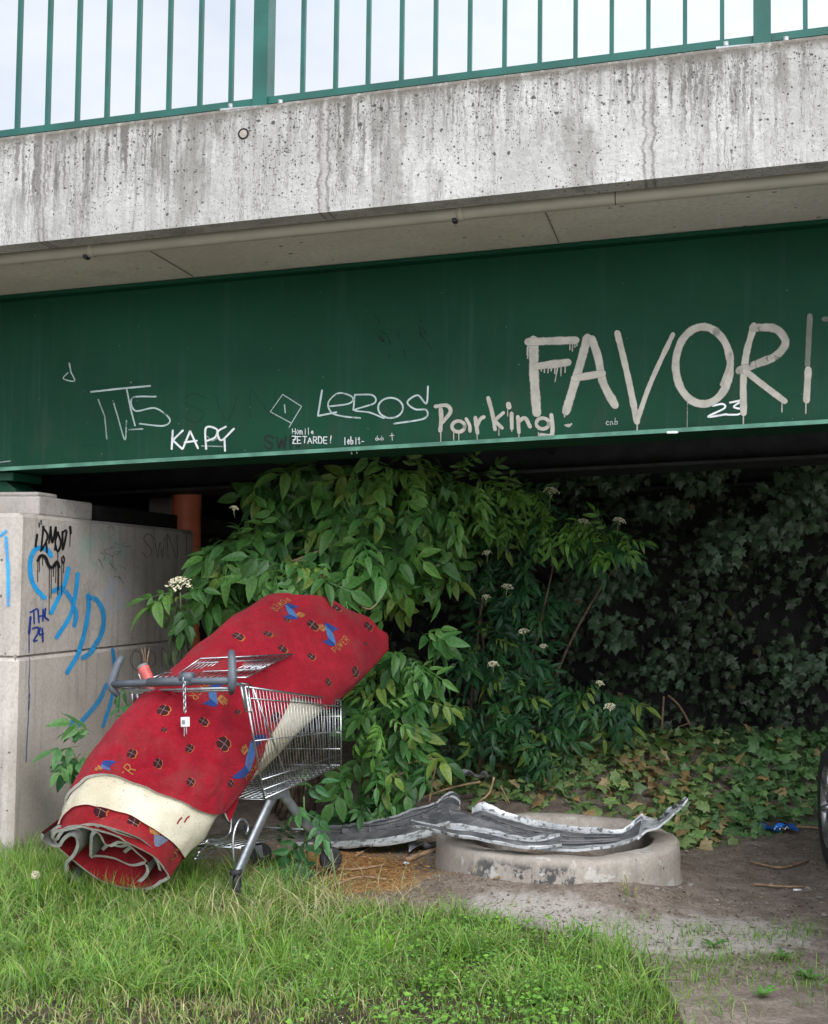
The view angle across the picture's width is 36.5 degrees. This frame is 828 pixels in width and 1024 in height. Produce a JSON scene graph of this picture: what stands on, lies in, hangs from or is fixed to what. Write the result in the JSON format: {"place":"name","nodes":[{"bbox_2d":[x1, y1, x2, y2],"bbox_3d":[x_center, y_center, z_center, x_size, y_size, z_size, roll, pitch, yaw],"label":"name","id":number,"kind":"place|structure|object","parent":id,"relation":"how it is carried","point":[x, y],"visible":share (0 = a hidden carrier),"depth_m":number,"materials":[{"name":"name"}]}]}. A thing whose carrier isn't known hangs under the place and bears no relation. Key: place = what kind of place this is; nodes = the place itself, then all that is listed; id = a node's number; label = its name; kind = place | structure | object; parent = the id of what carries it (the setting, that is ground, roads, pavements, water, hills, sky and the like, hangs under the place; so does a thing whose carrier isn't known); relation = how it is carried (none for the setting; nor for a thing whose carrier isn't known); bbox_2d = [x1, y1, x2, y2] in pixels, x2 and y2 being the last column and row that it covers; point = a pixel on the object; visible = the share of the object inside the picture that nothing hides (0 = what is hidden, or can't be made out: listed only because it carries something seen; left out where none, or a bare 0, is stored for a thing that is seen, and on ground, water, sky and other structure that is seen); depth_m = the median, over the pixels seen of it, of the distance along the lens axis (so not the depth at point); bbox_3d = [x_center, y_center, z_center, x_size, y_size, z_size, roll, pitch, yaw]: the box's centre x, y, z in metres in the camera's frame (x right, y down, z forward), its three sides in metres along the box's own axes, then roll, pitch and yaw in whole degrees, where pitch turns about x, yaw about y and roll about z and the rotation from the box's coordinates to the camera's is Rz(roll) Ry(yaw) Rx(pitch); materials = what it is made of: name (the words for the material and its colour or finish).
{"place":"outdoors","nodes":[
{"label":"outdoors","id":0,"kind":"place"},
{"bbox_2d":[109,689,131,717],"bbox_3d":[-1.448,1.386,6.712,0.364,0.894,0.370,1,-3,-13],"label":"elder sprout","id":1,"kind":"object","parent":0,"point":[117,703],"visible":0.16,"depth_m":6.75,"materials":[{"name":"green plant"}]},
{"bbox_2d":[0,827,827,1023],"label":"grass","id":2,"kind":"structure","parent":0,"point":[193,894],"depth_m":4.82,"materials":[{"name":"green plant"}]},
{"bbox_2d":[31,871,39,897],"bbox_3d":[-1.674,1.668,5.556,0.038,0.164,0.038,1,-3,0],"label":"dandelion clock","id":3,"kind":"object","parent":2,"relation":"on","point":[35,874],"visible":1,"depth_m":5.55,"materials":[{"name":"white plant"}]},
{"bbox_2d":[0,722,827,1023],"bbox_3d":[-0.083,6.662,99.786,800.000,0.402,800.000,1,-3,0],"label":"ground","id":4,"kind":"structure","parent":0,"point":[770,1006],"depth_m":5.57,"materials":[{"name":"brown soil"}]},
{"bbox_2d":[31,713,121,792],"bbox_3d":[-1.643,1.427,6.530,0.573,0.777,0.589,1,-3,0],"label":"elder sprout","id":5,"kind":"object","parent":4,"relation":"on","point":[69,767],"visible":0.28,"depth_m":6.38,"materials":[{"name":"green plant"}]},
{"bbox_2d":[0,492,254,856],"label":"abutment","id":6,"kind":"object","parent":4,"relation":"on","point":[77,578],"visible":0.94,"depth_m":6.98,"materials":[{"name":"concrete"}]},
{"bbox_2d":[0,35,827,514],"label":"bridge","id":7,"kind":"structure","parent":6,"relation":"on","point":[654,339],"depth_m":6.16,"materials":[{"name":"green concrete"}]},
{"bbox_2d":[0,0,827,137],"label":"railing","id":8,"kind":"object","parent":7,"relation":"on","point":[263,83],"visible":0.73,"depth_m":5.69,"materials":[{"name":"green metal"}]},
{"bbox_2d":[0,170,827,265],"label":"cable duct","id":9,"kind":"object","parent":7,"relation":"attached to","point":[457,214],"visible":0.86,"depth_m":5.58,"materials":[{"name":"grey concrete"}]},
{"bbox_2d":[171,494,201,647],"bbox_3d":[-1.611,0.525,8.835,0.230,3.000,0.230,1,-3,0],"label":"drain pipe","id":10,"kind":"object","parent":4,"relation":"on","point":[186,509],"visible":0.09,"depth_m":8.78,"materials":[{"name":"brown metal"}]},
{"bbox_2d":[107,650,341,898],"bbox_3d":[-0.836,1.218,6.041,0.783,1.109,1.018,-6,-7,31],"label":"shopping cart","id":11,"kind":"object","parent":4,"relation":"on","point":[273,793],"visible":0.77,"depth_m":5.87,"materials":[{"name":"silver metal"}]},
{"bbox_2d":[137,663,153,691],"bbox_3d":[-1.236,0.793,5.858,0.147,0.174,0.070,-2,-4,37],"label":"drink bottle","id":12,"kind":"object","parent":11,"relation":"in","point":[144,670],"visible":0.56,"depth_m":5.86,"materials":[{"name":"pink plastic"}]},
{"bbox_2d":[141,647,149,662],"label":"dried flower","id":13,"kind":"object","parent":11,"relation":"in","point":[145,655],"visible":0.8,"depth_m":6.01,"materials":[{"name":"brown plant"}]},
{"bbox_2d":[41,593,388,889],"bbox_3d":[-0.848,1.074,6.160,0.673,1.349,1.979,-2,-4,39],"label":"carpet roll","id":14,"kind":"object","parent":11,"relation":"in","point":[154,792],"visible":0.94,"depth_m":5.67,"materials":[{"name":"red carpet"}]},
{"bbox_2d":[253,864,290,883],"bbox_3d":[-0.669,1.747,5.992,0.216,0.098,0.268,1,-3,0],"label":"weed","id":15,"kind":"object","parent":4,"relation":"on","point":[258,867],"visible":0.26,"depth_m":6.03,"materials":[{"name":"green plant"}]},
{"bbox_2d":[258,838,322,881],"bbox_3d":[-0.644,1.725,6.114,0.277,0.286,0.414,3,-4,-36],"label":"elder sprout","id":16,"kind":"object","parent":4,"relation":"on","point":[299,855],"visible":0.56,"depth_m":6.06,"materials":[{"name":"green plant"}]},
{"bbox_2d":[284,866,314,887],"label":"weed","id":17,"kind":"object","parent":4,"relation":"on","point":[296,873],"visible":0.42,"depth_m":5.95,"materials":[{"name":"green plant"}]},
{"bbox_2d":[271,769,338,884],"bbox_3d":[-0.526,1.546,6.127,0.326,0.525,0.406,1,-3,0],"label":"elder sprout","id":18,"kind":"object","parent":4,"relation":"on","point":[324,825],"visible":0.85,"depth_m":6.08,"materials":[{"name":"green plant"}]},
{"bbox_2d":[125,451,534,820],"bbox_3d":[-0.468,0.709,7.388,2.368,2.324,1.653,1,-3,0],"label":"elder bush","id":19,"kind":"object","parent":4,"relation":"on","point":[368,551],"visible":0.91,"depth_m":7.23,"materials":[{"name":"green plant"}]},
{"bbox_2d":[189,833,499,904],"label":"wood chips","id":20,"kind":"object","parent":4,"relation":"on","point":[371,864],"visible":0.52,"depth_m":6.26,"materials":[{"name":"brown wood"}]},
{"bbox_2d":[336,876,386,885],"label":"twig","id":21,"kind":"object","parent":20,"relation":"on","point":[369,877],"visible":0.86,"depth_m":6.09,"materials":[{"name":"brown wood"}]},
{"bbox_2d":[354,846,374,856],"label":"twig","id":22,"kind":"object","parent":20,"relation":"on","point":[363,851],"visible":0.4,"depth_m":6.73,"materials":[{"name":"brown wood"}]},
{"bbox_2d":[293,792,460,847],"bbox_3d":[-0.275,1.679,6.874,1.184,0.347,0.328,-1,-3,28],"label":"bumper cover","id":23,"kind":"object","parent":20,"relation":"on","point":[395,829],"visible":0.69,"depth_m":6.81,"materials":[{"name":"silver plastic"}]},
{"bbox_2d":[404,847,435,861],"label":"twig","id":24,"kind":"object","parent":20,"relation":"on","point":[419,854],"visible":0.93,"depth_m":6.49,"materials":[{"name":"brown wood"}]},
{"bbox_2d":[314,864,385,870],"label":"twig","id":25,"kind":"object","parent":4,"relation":"on","point":[362,868],"visible":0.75,"depth_m":6.33,"materials":[{"name":"brown wood"}]},
{"bbox_2d":[314,626,470,830],"bbox_3d":[-0.122,1.282,7.177,0.867,1.276,1.000,1,-3,0],"label":"elder bush","id":26,"kind":"object","parent":4,"relation":"on","point":[397,776],"visible":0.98,"depth_m":7.07,"materials":[{"name":"green plant"}]},
{"bbox_2d":[407,758,436,803],"bbox_3d":[0.043,1.524,7.128,0.177,0.261,0.012,1,-3,0],"label":"twig","id":27,"kind":"object","parent":26,"relation":"attached to","point":[432,776],"visible":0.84,"depth_m":7.12,"materials":[{"name":"brown wood"}]},
{"bbox_2d":[417,781,480,799],"bbox_3d":[0.162,1.614,7.224,0.440,0.143,0.012,1,-3,0],"label":"twig","id":28,"kind":"object","parent":26,"relation":"on","point":[445,789],"visible":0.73,"depth_m":7.22,"materials":[{"name":"brown wood"}]},
{"bbox_2d":[408,841,435,851],"bbox_3d":[0.056,1.776,6.709,0.175,0.057,0.111,1,-3,0],"label":"plastic bag","id":29,"kind":"object","parent":4,"relation":"on","point":[412,845],"visible":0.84,"depth_m":6.68,"materials":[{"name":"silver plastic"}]},
{"bbox_2d":[274,900,627,1023],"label":"herbs","id":30,"kind":"object","parent":4,"relation":"on","point":[510,1006],"visible":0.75,"depth_m":4.49,"materials":[{"name":"green plant"}]},
{"bbox_2d":[293,903,627,1023],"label":"tiny white flowers","id":31,"kind":"object","parent":4,"relation":"on","point":[479,999],"visible":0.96,"depth_m":4.46,"materials":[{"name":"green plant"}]},
{"bbox_2d":[458,769,489,778],"bbox_3d":[0.372,1.635,7.824,0.203,0.057,0.112,1,-3,0],"label":"foil scrap","id":32,"kind":"object","parent":4,"relation":"on","point":[483,774],"visible":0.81,"depth_m":7.82,"materials":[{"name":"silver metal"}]},
{"bbox_2d":[475,777,494,803],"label":"twig","id":33,"kind":"object","parent":4,"relation":"on","point":[484,797],"visible":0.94,"depth_m":6.92,"materials":[{"name":"brown wood"}]},
{"bbox_2d":[500,786,509,803],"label":"twig","id":34,"kind":"object","parent":4,"relation":"on","point":[504,794],"visible":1,"depth_m":7.32,"materials":[{"name":"brown wood"}]},
{"bbox_2d":[486,946,531,967],"bbox_3d":[0.371,1.708,4.815,0.166,0.048,0.173,3,-4,-38],"label":"weed","id":35,"kind":"object","parent":4,"relation":"on","point":[507,952],"visible":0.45,"depth_m":4.82,"materials":[{"name":"green plant"}]},
{"bbox_2d":[201,486,827,738],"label":"retaining wall","id":36,"kind":"structure","parent":4,"relation":"on","point":[798,618],"depth_m":10.10,"materials":[{"name":"concrete"}]},
{"bbox_2d":[268,465,827,780],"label":"ivy","id":37,"kind":"object","parent":36,"relation":"attached to","point":[808,491],"visible":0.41,"depth_m":9.72,"materials":[{"name":"green plant"}]},
{"bbox_2d":[419,461,661,792],"bbox_3d":[0.697,0.761,7.986,1.552,2.322,1.189,-2,-4,37],"label":"elder bush","id":38,"kind":"object","parent":4,"relation":"on","point":[572,544],"visible":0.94,"depth_m":7.97,"materials":[{"name":"green plant"}]},
{"bbox_2d":[528,978,577,1009],"bbox_3d":[0.482,1.714,4.442,0.199,0.070,0.229,1,-3,0],"label":"weed","id":39,"kind":"object","parent":4,"relation":"on","point":[547,991],"visible":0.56,"depth_m":4.42,"materials":[{"name":"green plant"}]},
{"bbox_2d":[434,812,681,885],"bbox_3d":[0.716,1.845,6.321,1.259,0.460,1.261,1,-3,0],"label":"well ring","id":40,"kind":"object","parent":4,"relation":"on","point":[651,857],"visible":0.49,"depth_m":5.89,"materials":[{"name":"concrete"}]},
{"bbox_2d":[411,809,560,848],"bbox_3d":[0.314,1.510,6.017,0.813,0.104,0.270,-1,-3,25],"label":"bumper strip","id":41,"kind":"object","parent":40,"relation":"on","point":[464,824],"visible":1,"depth_m":5.98,"materials":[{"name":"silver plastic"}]},
{"bbox_2d":[471,797,688,851],"bbox_3d":[0.800,1.529,6.195,1.103,0.242,0.600,0,-3,9],"label":"bumper cover","id":42,"kind":"object","parent":40,"relation":"on","point":[575,838],"visible":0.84,"depth_m":6.36,"materials":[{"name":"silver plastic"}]},
{"bbox_2d":[568,922,601,939],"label":"weed","id":43,"kind":"object","parent":4,"relation":"on","point":[582,928],"visible":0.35,"depth_m":5.18,"materials":[{"name":"green plant"}]},
{"bbox_2d":[387,720,827,850],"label":"ivy ground cover","id":44,"kind":"object","parent":4,"relation":"on","point":[703,827],"visible":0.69,"depth_m":7.99,"materials":[{"name":"green plant"}]},
{"bbox_2d":[651,696,664,735],"bbox_3d":[1.730,1.532,8.932,0.100,0.444,0.016,1,-3,0],"label":"bare stick","id":45,"kind":"object","parent":44,"relation":"on","point":[663,699],"visible":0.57,"depth_m":8.93,"materials":[{"name":"brown wood"}]},
{"bbox_2d":[668,695,693,730],"bbox_3d":[1.937,1.500,9.034,0.230,0.370,0.016,1,-3,0],"label":"bare stick","id":46,"kind":"object","parent":44,"relation":"on","point":[678,704],"visible":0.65,"depth_m":9.03,"materials":[{"name":"brown wood"}]},
{"bbox_2d":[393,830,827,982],"bbox_3d":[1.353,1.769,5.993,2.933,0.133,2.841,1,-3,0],"label":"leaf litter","id":47,"kind":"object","parent":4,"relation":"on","point":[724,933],"visible":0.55,"depth_m":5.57,"materials":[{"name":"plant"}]},
{"bbox_2d":[620,872,638,897],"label":"weed stalk","id":48,"kind":"object","parent":4,"relation":"on","point":[625,884],"visible":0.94,"depth_m":5.62,"materials":[{"name":"green plant"}]},
{"bbox_2d":[702,938,730,946],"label":"weed","id":49,"kind":"object","parent":4,"relation":"on","point":[708,942],"visible":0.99,"depth_m":5.06,"materials":[{"name":"green plant"}]},
{"bbox_2d":[752,983,777,996],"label":"weed","id":50,"kind":"object","parent":4,"relation":"on","point":[762,992],"visible":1,"depth_m":4.42,"materials":[{"name":"green plant"}]},
{"bbox_2d":[749,860,808,868],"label":"twig","id":51,"kind":"object","parent":4,"relation":"on","point":[782,867],"visible":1,"depth_m":6.58,"materials":[{"name":"brown wood"}]},
{"bbox_2d":[754,883,803,887],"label":"twig","id":52,"kind":"object","parent":4,"relation":"on","point":[779,886],"visible":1,"depth_m":6.15,"materials":[{"name":"brown wood"}]},
{"bbox_2d":[762,822,798,832],"bbox_3d":[2.131,1.838,7.340,0.202,0.070,0.153,1,-3,0],"label":"wrapper","id":53,"kind":"object","parent":4,"relation":"on","point":[778,827],"visible":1,"depth_m":7.29,"materials":[{"name":"blue plastic"}]},
{"bbox_2d":[772,947,792,957],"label":"weed","id":54,"kind":"object","parent":4,"relation":"on","point":[783,955],"visible":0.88,"depth_m":4.89,"materials":[{"name":"green plant"}]},
{"bbox_2d":[784,825,818,828],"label":"twig","id":55,"kind":"object","parent":4,"relation":"on","point":[806,827],"visible":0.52,"depth_m":7.40,"materials":[{"name":"brown wood"}]},
{"bbox_2d":[793,964,825,977],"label":"weed","id":56,"kind":"object","parent":4,"relation":"on","point":[806,974],"visible":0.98,"depth_m":4.65,"materials":[{"name":"green plant"}]},
{"bbox_2d":[817,747,827,863],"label":"parked car","id":57,"kind":"object","parent":4,"relation":"on","point":[822,796],"visible":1,"depth_m":6.67,"materials":[{"name":"black rubber"}]},
{"bbox_2d":[0,0,827,129],"label":"sky","id":58,"kind":"structure","parent":0,"point":[703,16],"materials":[{"name":"white"}]}
]}

